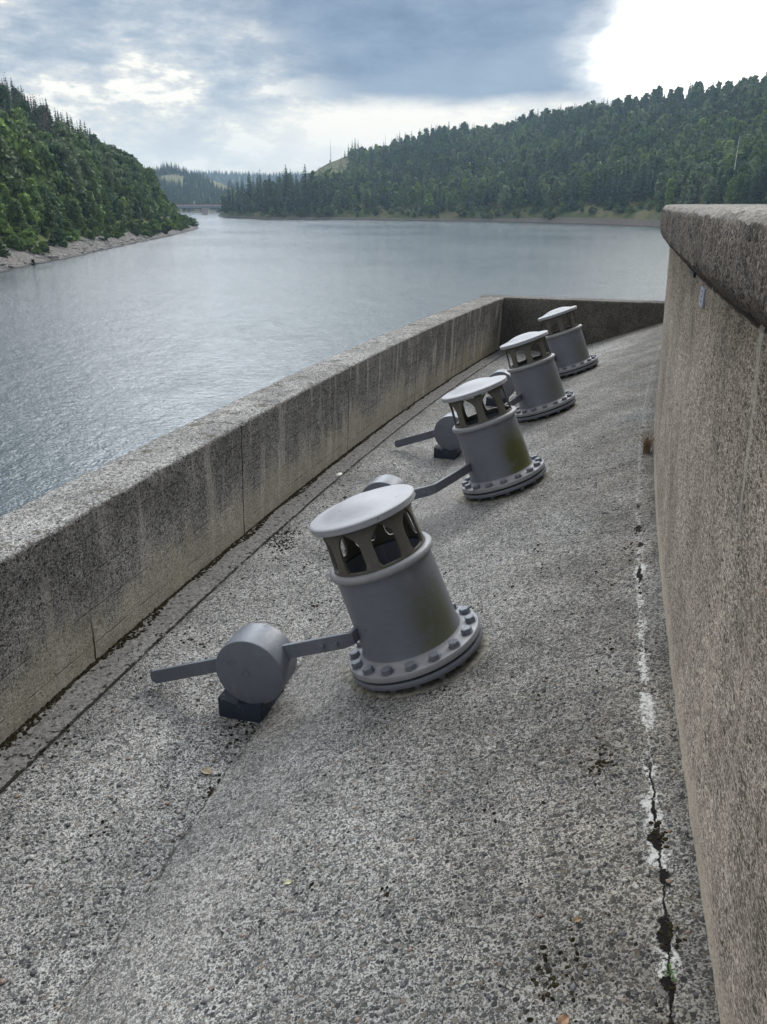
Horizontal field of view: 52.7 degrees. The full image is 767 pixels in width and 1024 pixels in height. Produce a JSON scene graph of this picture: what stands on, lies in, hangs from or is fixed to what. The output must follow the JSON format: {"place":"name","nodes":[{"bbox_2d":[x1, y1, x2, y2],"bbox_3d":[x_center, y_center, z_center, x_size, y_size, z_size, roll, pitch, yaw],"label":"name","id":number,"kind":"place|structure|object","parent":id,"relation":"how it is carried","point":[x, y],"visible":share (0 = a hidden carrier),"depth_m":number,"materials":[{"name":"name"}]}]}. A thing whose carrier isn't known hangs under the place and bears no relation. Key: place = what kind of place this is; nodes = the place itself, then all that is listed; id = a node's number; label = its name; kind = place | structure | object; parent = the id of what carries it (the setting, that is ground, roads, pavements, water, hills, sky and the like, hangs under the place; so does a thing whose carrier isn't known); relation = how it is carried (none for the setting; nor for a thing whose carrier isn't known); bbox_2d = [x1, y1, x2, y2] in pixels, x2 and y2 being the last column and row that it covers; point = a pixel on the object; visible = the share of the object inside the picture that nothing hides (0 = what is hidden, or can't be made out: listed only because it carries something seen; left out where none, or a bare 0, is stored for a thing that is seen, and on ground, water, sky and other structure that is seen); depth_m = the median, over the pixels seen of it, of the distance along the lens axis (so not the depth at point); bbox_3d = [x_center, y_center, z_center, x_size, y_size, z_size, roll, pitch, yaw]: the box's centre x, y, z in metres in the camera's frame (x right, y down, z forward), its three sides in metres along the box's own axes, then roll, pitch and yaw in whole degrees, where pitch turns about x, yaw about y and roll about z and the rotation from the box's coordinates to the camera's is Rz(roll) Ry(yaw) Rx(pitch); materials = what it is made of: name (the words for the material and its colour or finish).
{"place":"outdoors","nodes":[
{"label":"outdoors","id":0,"kind":"place"},
{"bbox_2d":[0,210,198,272],"bbox_3d":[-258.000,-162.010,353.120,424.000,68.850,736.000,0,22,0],"label":"hill","id":1,"kind":"structure","parent":0,"point":[15,257],"depth_m":198.21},
{"bbox_2d":[0,201,7,220],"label":"leafy tree","id":2,"kind":"object","parent":1,"relation":"on","point":[3,209],"visible":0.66,"depth_m":176.93,"materials":[{"name":"green plant"}]},
{"bbox_2d":[0,182,12,221],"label":"leafy tree","id":3,"kind":"object","parent":1,"relation":"on","point":[5,194],"visible":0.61,"depth_m":185.22,"materials":[{"name":"green plant"}]},
{"bbox_2d":[0,218,12,233],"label":"shore bush","id":4,"kind":"object","parent":1,"relation":"on","point":[3,222],"visible":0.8,"depth_m":175.28,"materials":[{"name":"green plant"}]},
{"bbox_2d":[0,85,14,105],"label":"leafy tree","id":5,"kind":"object","parent":1,"relation":"on","point":[3,89],"visible":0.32,"depth_m":300.40,"materials":[{"name":"green plant"}]},
{"bbox_2d":[0,118,17,147],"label":"leafy tree","id":6,"kind":"object","parent":1,"relation":"on","point":[5,130],"visible":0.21,"depth_m":218.97,"materials":[{"name":"green plant"}]},
{"bbox_2d":[0,138,18,195],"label":"leafy tree","id":7,"kind":"object","parent":1,"relation":"on","point":[7,179],"visible":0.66,"depth_m":188.82,"materials":[{"name":"green plant"}]},
{"bbox_2d":[0,110,19,144],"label":"leafy tree","id":8,"kind":"object","parent":1,"relation":"on","point":[8,121],"visible":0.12,"depth_m":231.46,"materials":[{"name":"green plant"}]},
{"bbox_2d":[0,134,25,198],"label":"birch tree","id":9,"kind":"object","parent":1,"relation":"on","point":[15,173],"visible":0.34,"depth_m":193.45,"materials":[{"name":"green plant"}]},
{"bbox_2d":[7,198,27,229],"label":"leafy tree","id":10,"kind":"object","parent":1,"relation":"on","point":[14,206],"visible":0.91,"depth_m":180.39,"materials":[{"name":"green plant"}]},
{"bbox_2d":[10,136,24,181],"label":"spruce tree","id":11,"kind":"object","parent":1,"relation":"on","point":[17,157],"visible":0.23,"depth_m":207.94,"materials":[{"name":"green plant"}]},
{"bbox_2d":[12,107,26,122],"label":"leafy tree","id":12,"kind":"object","parent":1,"relation":"on","point":[19,114],"visible":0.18,"depth_m":267.12,"materials":[{"name":"green plant"}]},
{"bbox_2d":[13,101,33,125],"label":"leafy tree","id":13,"kind":"object","parent":1,"relation":"on","point":[22,105],"visible":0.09,"depth_m":276.52,"materials":[{"name":"green plant"}]},
{"bbox_2d":[17,192,39,226],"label":"leafy tree","id":14,"kind":"object","parent":1,"relation":"on","point":[30,212],"visible":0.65,"depth_m":190.32,"materials":[{"name":"green plant"}]},
{"bbox_2d":[22,229,36,244],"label":"shore bush","id":15,"kind":"object","parent":1,"relation":"on","point":[27,234],"visible":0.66,"depth_m":178.77,"materials":[{"name":"green plant"}]},
{"bbox_2d":[19,132,40,147],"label":"birch tree","id":16,"kind":"object","parent":1,"relation":"on","point":[30,137],"visible":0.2,"depth_m":231.86,"materials":[{"name":"green plant"}]},
{"bbox_2d":[16,137,46,181],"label":"leafy tree","id":17,"kind":"object","parent":1,"relation":"on","point":[23,145],"visible":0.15,"depth_m":216.44,"materials":[{"name":"green plant"}]},
{"bbox_2d":[22,183,45,225],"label":"leafy tree","id":18,"kind":"object","parent":1,"relation":"on","point":[32,191],"visible":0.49,"depth_m":195.51,"materials":[{"name":"green plant"}]},
{"bbox_2d":[26,122,44,142],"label":"leafy tree","id":19,"kind":"object","parent":1,"relation":"on","point":[29,126],"visible":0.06,"depth_m":251.74,"materials":[{"name":"green plant"}]},
{"bbox_2d":[18,149,53,189],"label":"leafy tree","id":20,"kind":"object","parent":1,"relation":"on","point":[32,168],"visible":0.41,"depth_m":213.18,"materials":[{"name":"green plant"}]},
{"bbox_2d":[32,147,53,189],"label":"leafy tree","id":21,"kind":"object","parent":1,"relation":"on","point":[37,155],"visible":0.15,"depth_m":223.20,"materials":[{"name":"green plant"}]},
{"bbox_2d":[34,140,62,197],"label":"leafy tree","id":22,"kind":"object","parent":1,"relation":"on","point":[50,163],"visible":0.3,"depth_m":226.71,"materials":[{"name":"green plant"}]},
{"bbox_2d":[39,193,57,229],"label":"leafy tree","id":23,"kind":"object","parent":1,"relation":"on","point":[50,217],"visible":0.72,"depth_m":201.00,"materials":[{"name":"green plant"}]},
{"bbox_2d":[47,192,63,224],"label":"leafy tree","id":24,"kind":"object","parent":1,"relation":"on","point":[57,206],"visible":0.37,"depth_m":208.52,"materials":[{"name":"green plant"}]},
{"bbox_2d":[47,142,73,196],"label":"leafy tree","id":25,"kind":"object","parent":1,"relation":"on","point":[54,150],"visible":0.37,"depth_m":233.09,"materials":[{"name":"green plant"}]},
{"bbox_2d":[48,229,73,247],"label":"shore bush","id":26,"kind":"object","parent":1,"relation":"on","point":[56,235],"visible":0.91,"depth_m":192.83,"materials":[{"name":"green plant"}]},
{"bbox_2d":[50,120,73,143],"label":"birch tree","id":27,"kind":"object","parent":1,"relation":"on","point":[60,125],"visible":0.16,"depth_m":300.36,"materials":[{"name":"green plant"}]},
{"bbox_2d":[56,136,77,156],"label":"birch tree","id":28,"kind":"object","parent":1,"relation":"on","point":[70,145],"visible":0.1,"depth_m":267.53,"materials":[{"name":"green plant"}]},
{"bbox_2d":[55,142,81,191],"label":"birch tree","id":29,"kind":"object","parent":1,"relation":"on","point":[64,153],"visible":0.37,"depth_m":246.64,"materials":[{"name":"green plant"}]},
{"bbox_2d":[59,176,80,210],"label":"leafy tree","id":30,"kind":"object","parent":1,"relation":"on","point":[70,189],"visible":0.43,"depth_m":235.52,"materials":[{"name":"green plant"}]},
{"bbox_2d":[0,231,150,267],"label":"rocks","id":31,"kind":"object","parent":1,"relation":"on","point":[53,257],"visible":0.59,"depth_m":199.50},
{"bbox_2d":[67,199,85,224],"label":"leafy tree","id":32,"kind":"object","parent":1,"relation":"on","point":[75,211],"visible":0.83,"depth_m":225.96,"materials":[{"name":"green plant"}]},
{"bbox_2d":[67,155,87,199],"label":"birch tree","id":33,"kind":"object","parent":1,"relation":"on","point":[76,174],"visible":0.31,"depth_m":250.40,"materials":[{"name":"green plant"}]},
{"bbox_2d":[73,133,89,149],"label":"leafy tree","id":34,"kind":"object","parent":1,"relation":"on","point":[81,141],"visible":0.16,"depth_m":311.59,"materials":[{"name":"green plant"}]},
{"bbox_2d":[76,191,91,219],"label":"leafy tree","id":35,"kind":"object","parent":1,"relation":"on","point":[81,196],"visible":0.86,"depth_m":243.70,"materials":[{"name":"green plant"}]},
{"bbox_2d":[76,153,95,192],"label":"birch tree","id":36,"kind":"object","parent":1,"relation":"on","point":[85,167],"visible":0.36,"depth_m":264.99,"materials":[{"name":"green plant"}]},
{"bbox_2d":[74,149,101,192],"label":"leafy tree","id":37,"kind":"object","parent":1,"relation":"on","point":[86,153],"visible":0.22,"depth_m":268.54,"materials":[{"name":"green plant"}]},
{"bbox_2d":[11,95,179,222],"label":"forest","id":38,"kind":"object","parent":1,"relation":"on","point":[161,203],"visible":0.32,"depth_m":295.38,"materials":[{"name":"green plant"}]},
{"bbox_2d":[94,192,106,218],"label":"leafy tree","id":39,"kind":"object","parent":1,"relation":"on","point":[98,198],"visible":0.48,"depth_m":258.07,"materials":[{"name":"green plant"}]},
{"bbox_2d":[101,166,117,199],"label":"birch tree","id":40,"kind":"object","parent":1,"relation":"on","point":[109,177],"visible":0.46,"depth_m":296.71,"materials":[{"name":"green plant"}]},
{"bbox_2d":[102,152,126,184],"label":"birch tree","id":41,"kind":"object","parent":1,"relation":"on","point":[110,162],"visible":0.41,"depth_m":310.89,"materials":[{"name":"green plant"}]},
{"bbox_2d":[112,174,122,193],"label":"leafy tree","id":42,"kind":"object","parent":1,"relation":"on","point":[115,181],"visible":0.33,"depth_m":306.09,"materials":[{"name":"green plant"}]},
{"bbox_2d":[116,187,133,215],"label":"leafy tree","id":43,"kind":"object","parent":1,"relation":"on","point":[123,191],"visible":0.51,"depth_m":300.02,"materials":[{"name":"green plant"}]},
{"bbox_2d":[128,163,146,195],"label":"leafy tree","id":44,"kind":"object","parent":1,"relation":"on","point":[134,169],"visible":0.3,"depth_m":338.16,"materials":[{"name":"green plant"}]},
{"bbox_2d":[134,192,146,218],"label":"leafy tree","id":45,"kind":"object","parent":1,"relation":"on","point":[141,204],"visible":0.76,"depth_m":315.89,"materials":[{"name":"green plant"}]},
{"bbox_2d":[137,165,151,197],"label":"leafy tree","id":46,"kind":"object","parent":1,"relation":"on","point":[144,183],"visible":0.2,"depth_m":347.05,"materials":[{"name":"green plant"}]},
{"bbox_2d":[144,166,161,200],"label":"leafy tree","id":47,"kind":"object","parent":1,"relation":"on","point":[156,188],"visible":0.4,"depth_m":376.45,"materials":[{"name":"green plant"}]},
{"bbox_2d":[158,173,239,212],"bbox_3d":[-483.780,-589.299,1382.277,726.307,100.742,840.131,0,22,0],"label":"hill","id":48,"kind":"structure","parent":0,"point":[180,178],"depth_m":1404.92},
{"bbox_2d":[144,161,246,211],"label":"forest","id":49,"kind":"object","parent":48,"relation":"on","point":[211,191],"visible":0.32,"depth_m":1267.76,"materials":[{"name":"green plant"}]},
{"bbox_2d":[189,173,299,188],"bbox_3d":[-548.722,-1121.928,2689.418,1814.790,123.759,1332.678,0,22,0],"label":"distant hill","id":50,"kind":"structure","parent":0,"point":[237,180],"depth_m":2837.92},
{"bbox_2d":[190,169,308,188],"bbox_3d":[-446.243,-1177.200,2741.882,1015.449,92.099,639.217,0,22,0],"label":"forest","id":51,"kind":"object","parent":50,"relation":"on","point":[236,177],"visible":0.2,"depth_m":2845.22,"materials":[{"name":"green plant"}]},
{"bbox_2d":[0,213,669,516],"bbox_3d":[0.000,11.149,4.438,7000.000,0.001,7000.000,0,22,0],"label":"lake","id":52,"kind":"structure","parent":0,"point":[108,355],"depth_m":101.43,"materials":[{"name":"grey liquid"}]},
{"bbox_2d":[176,204,221,213],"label":"road bridge","id":53,"kind":"structure","parent":52,"relation":"in","point":[205,208],"depth_m":945.49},
{"bbox_2d":[0,297,503,743],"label":"concrete wall","id":54,"kind":"structure","parent":52,"relation":"in","point":[95,564],"depth_m":5.72,"materials":[{"name":"concrete"}]},
{"bbox_2d":[480,295,664,351],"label":"concrete wall","id":55,"kind":"structure","parent":52,"relation":"in","point":[601,319],"depth_m":14.81,"materials":[{"name":"concrete"}]},
{"bbox_2d":[0,323,719,1023],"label":"dam slab","id":56,"kind":"structure","parent":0,"point":[122,977],"depth_m":3.36,"materials":[{"name":"concrete"}]},
{"bbox_2d":[0,350,497,756],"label":"moss strip","id":57,"kind":"object","parent":56,"relation":"on","point":[12,737],"visible":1,"depth_m":5.61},
{"bbox_2d":[218,688,283,722],"bbox_3d":[-0.762,1.066,4.487,0.270,0.139,0.320,6,22,15],"label":"rest block","id":58,"kind":"object","parent":56,"relation":"on","point":[231,706],"depth_m":4.35,"materials":[{"name":"black paint"}]},
{"bbox_2d":[150,623,359,703],"bbox_3d":[-0.698,0.809,4.361,1.423,0.619,0.328,1,22,4],"label":"counterweight lever","id":59,"kind":"object","parent":58,"relation":"on","point":[254,663],"visible":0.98,"depth_m":4.27,"materials":[{"name":"grey paint"}]},
{"bbox_2d":[0,421,701,1023],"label":"loose gravel","id":60,"kind":"structure","parent":56,"relation":"on","point":[440,951],"depth_m":3.21,"materials":[{"name":"gravel"}]},
{"bbox_2d":[15,426,686,1023],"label":"moss tufts","id":61,"kind":"object","parent":56,"relation":"on","point":[669,924],"visible":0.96,"depth_m":2.98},
{"bbox_2d":[343,630,489,697],"bbox_3d":[0.170,0.844,4.420,0.843,0.352,0.831,0,22,0],"label":"mortar collar","id":62,"kind":"object","parent":56,"relation":"on","point":[474,658],"visible":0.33,"depth_m":4.11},
{"bbox_2d":[309,484,482,692],"bbox_3d":[0.043,0.399,4.250,0.772,1.051,0.772,-15,16,22],"label":"air vent","id":63,"kind":"object","parent":62,"relation":"on","point":[414,624],"visible":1,"depth_m":4.04,"materials":[{"name":"metal"}]},
{"bbox_2d":[434,444,461,459],"bbox_3d":[0.753,-0.711,8.952,0.270,0.139,0.320,7,23,18],"label":"rest block","id":64,"kind":"object","parent":56,"relation":"on","point":[440,452],"depth_m":8.82,"materials":[{"name":"blue paint"}]},
{"bbox_2d":[394,393,521,449],"bbox_3d":[1.018,-1.010,8.992,1.672,0.575,0.656,-6,23,-15],"label":"counterweight lever","id":65,"kind":"object","parent":64,"relation":"on","point":[444,435],"visible":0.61,"depth_m":8.79,"materials":[{"name":"grey paint"}]},
{"bbox_2d":[486,395,508,406],"bbox_3d":[1.658,-1.621,11.240,0.270,0.139,0.320,8,23,20],"label":"rest block","id":66,"kind":"object","parent":56,"relation":"on","point":[490,400],"depth_m":11.12,"materials":[{"name":"blue paint"}]},
{"bbox_2d":[453,471,550,503],"bbox_3d":[1.063,-0.215,7.057,0.861,0.360,0.848,0,22,0],"label":"mortar collar","id":67,"kind":"object","parent":56,"relation":"on","point":[460,497],"visible":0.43,"depth_m":6.76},
{"bbox_2d":[441,375,545,500],"bbox_3d":[0.948,-0.664,6.883,0.772,1.051,0.772,-14,15,24],"label":"air vent","id":68,"kind":"object","parent":67,"relation":"on","point":[496,455],"visible":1,"depth_m":6.67,"materials":[{"name":"metal"}]},
{"bbox_2d":[362,462,470,526],"bbox_3d":[0.189,-0.125,6.699,1.379,0.522,0.458,-3,22,-7],"label":"counterweight lever","id":69,"kind":"object","parent":68,"relation":"attached to","point":[380,481],"visible":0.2,"depth_m":6.55,"materials":[{"name":"grey paint"}]},
{"bbox_2d":[489,357,554,398],"bbox_3d":[1.958,-1.931,11.306,1.707,0.575,0.712,-7,23,-17],"label":"counterweight lever","id":70,"kind":"object","parent":56,"relation":"on","point":[509,387],"visible":0.35,"depth_m":10.98,"materials":[{"name":"grey paint"}]},
{"bbox_2d":[518,402,579,424],"bbox_3d":[1.962,-1.202,9.559,0.839,0.356,0.862,0,22,0],"label":"mortar collar","id":71,"kind":"object","parent":56,"relation":"on","point":[575,405],"visible":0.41,"depth_m":9.24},
{"bbox_2d":[500,330,575,421],"bbox_3d":[1.837,-1.646,9.386,0.772,1.051,0.772,-14,15,25],"label":"air vent","id":72,"kind":"object","parent":71,"relation":"on","point":[537,382],"visible":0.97,"depth_m":9.17,"materials":[{"name":"metal"}]},
{"bbox_2d":[557,1015,568,1023],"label":"fallen leaf","id":73,"kind":"object","parent":56,"relation":"on","point":[562,1019],"visible":1,"depth_m":2.10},
{"bbox_2d":[560,364,600,379],"bbox_3d":[2.893,-2.120,11.898,0.834,0.351,0.815,0,22,0],"label":"mortar collar","id":74,"kind":"object","parent":56,"relation":"on","point":[590,369],"visible":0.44,"depth_m":11.59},
{"bbox_2d":[538,306,598,376],"bbox_3d":[2.768,-2.573,11.753,0.772,1.051,0.772,-13,14,27],"label":"air vent","id":75,"kind":"object","parent":74,"relation":"on","point":[568,347],"visible":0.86,"depth_m":11.53,"materials":[{"name":"metal"}]},
{"bbox_2d":[628,424,654,454],"bbox_3d":[2.200,-0.590,6.426,0.532,0.254,0.464,-20,29,-41],"label":"grass tuft","id":76,"kind":"object","parent":56,"relation":"on","point":[647,446],"visible":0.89,"depth_m":6.47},
{"bbox_2d":[654,204,766,1023],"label":"parapet wall","id":77,"kind":"structure","parent":56,"relation":"on","point":[710,455],"depth_m":2.23,"materials":[{"name":"concrete"}]},
{"bbox_2d":[699,285,705,308],"bbox_3d":[1.291,-0.871,3.131,0.012,0.075,0.150,6,22,15],"label":"plaque","id":78,"kind":"object","parent":77,"relation":"attached to","point":[702,297],"visible":0.99,"depth_m":3.10,"materials":[{"name":"metal"}]},
{"bbox_2d":[0,0,766,175],"label":"sky","id":79,"kind":"structure","parent":0,"point":[242,86],"materials":[{"name":"grey"}]},
{"bbox_2d":[219,122,766,226],"bbox_3d":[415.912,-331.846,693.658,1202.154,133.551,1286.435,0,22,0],"label":"hill","id":80,"kind":"structure","parent":0,"point":[643,216],"depth_m":579.71,"materials":[{"name":"plant"}]},
{"bbox_2d":[262,179,270,212],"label":"spruce tree","id":81,"kind":"object","parent":80,"relation":"on","point":[266,200],"visible":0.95,"depth_m":659.57,"materials":[{"name":"green plant"}]},
{"bbox_2d":[282,168,290,204],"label":"spruce tree","id":82,"kind":"object","parent":80,"relation":"on","point":[286,184],"visible":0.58,"depth_m":687.36,"materials":[{"name":"green plant"}]},
{"bbox_2d":[299,164,310,204],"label":"spruce tree","id":83,"kind":"object","parent":80,"relation":"on","point":[306,182],"visible":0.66,"depth_m":685.73,"materials":[{"name":"green plant"}]},
{"bbox_2d":[219,71,766,212],"bbox_3d":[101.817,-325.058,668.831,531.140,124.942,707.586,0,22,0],"label":"forest","id":84,"kind":"object","parent":80,"relation":"on","point":[439,166],"visible":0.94,"depth_m":660.29,"materials":[{"name":"green plant"}]},
{"bbox_2d":[568,173,580,199],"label":"birch tree","id":85,"kind":"object","parent":80,"relation":"on","point":[577,179],"visible":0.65,"depth_m":538.38,"materials":[{"name":"green plant"}]},
{"bbox_2d":[577,171,591,202],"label":"leafy tree","id":86,"kind":"object","parent":80,"relation":"on","point":[585,187],"visible":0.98,"depth_m":533.33,"materials":[{"name":"green plant"}]},
{"bbox_2d":[587,168,598,203],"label":"spruce tree","id":87,"kind":"object","parent":80,"relation":"on","point":[594,189],"visible":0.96,"depth_m":524.64,"materials":[{"name":"green plant"}]},
{"bbox_2d":[634,165,646,201],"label":"spruce tree","id":88,"kind":"object","parent":80,"relation":"on","point":[641,197],"visible":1,"depth_m":485.09,"materials":[{"name":"green plant"}]},
{"bbox_2d":[648,155,662,171],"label":"leafy tree","id":89,"kind":"object","parent":80,"relation":"on","point":[657,160],"visible":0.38,"depth_m":507.98,"materials":[{"name":"green plant"}]},
{"bbox_2d":[653,172,673,205],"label":"birch tree","id":90,"kind":"object","parent":80,"relation":"on","point":[660,192],"visible":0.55,"depth_m":454.73,"materials":[{"name":"green plant"}]},
{"bbox_2d":[664,177,676,204],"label":"leafy tree","id":91,"kind":"object","parent":80,"relation":"on","point":[670,185],"visible":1,"depth_m":447.06,"materials":[{"name":"green plant"}]},
{"bbox_2d":[685,171,697,198],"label":"birch tree","id":92,"kind":"object","parent":80,"relation":"on","point":[692,178],"visible":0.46,"depth_m":434.67,"materials":[{"name":"green plant"}]},
{"bbox_2d":[695,162,705,191],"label":"birch tree","id":93,"kind":"object","parent":80,"relation":"on","point":[700,167],"visible":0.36,"depth_m":446.60,"materials":[{"name":"green plant"}]},
{"bbox_2d":[698,162,714,192],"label":"birch tree","id":94,"kind":"object","parent":80,"relation":"on","point":[707,168],"visible":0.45,"depth_m":435.67,"materials":[{"name":"green plant"}]},
{"bbox_2d":[700,176,718,203],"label":"birch tree","id":95,"kind":"object","parent":80,"relation":"on","point":[712,181],"visible":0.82,"depth_m":411.45,"materials":[{"name":"green plant"}]},
{"bbox_2d":[717,153,734,178],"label":"leafy tree","id":96,"kind":"object","parent":80,"relation":"on","point":[728,160],"visible":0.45,"depth_m":432.18,"materials":[{"name":"green plant"}]},
{"bbox_2d":[716,166,736,199],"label":"leafy tree","id":97,"kind":"object","parent":80,"relation":"on","point":[729,174],"visible":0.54,"depth_m":407.46,"materials":[{"name":"green plant"}]},
{"bbox_2d":[732,171,746,203],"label":"leafy tree","id":98,"kind":"object","parent":80,"relation":"on","point":[740,178],"visible":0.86,"depth_m":380.98,"materials":[{"name":"green plant"}]},
{"bbox_2d":[737,161,750,175],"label":"leafy tree","id":99,"kind":"object","parent":80,"relation":"on","point":[745,166],"visible":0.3,"depth_m":399.19,"materials":[{"name":"green plant"}]},
{"bbox_2d":[737,167,751,203],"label":"spruce tree","id":100,"kind":"object","parent":80,"relation":"on","point":[746,195],"visible":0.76,"depth_m":371.59,"materials":[{"name":"green plant"}]},
{"bbox_2d":[742,142,752,161],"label":"leafy tree","id":101,"kind":"object","parent":80,"relation":"on","point":[747,149],"visible":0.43,"depth_m":437.45,"materials":[{"name":"green plant"}]},
{"bbox_2d":[745,160,761,203],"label":"spruce tree","id":102,"kind":"object","parent":80,"relation":"on","point":[753,197],"visible":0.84,"depth_m":363.94,"materials":[{"name":"green plant"}]},
{"bbox_2d":[750,156,766,203],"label":"spruce tree","id":103,"kind":"object","parent":80,"relation":"on","point":[762,182],"visible":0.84,"depth_m":365.73,"materials":[{"name":"green plant"}]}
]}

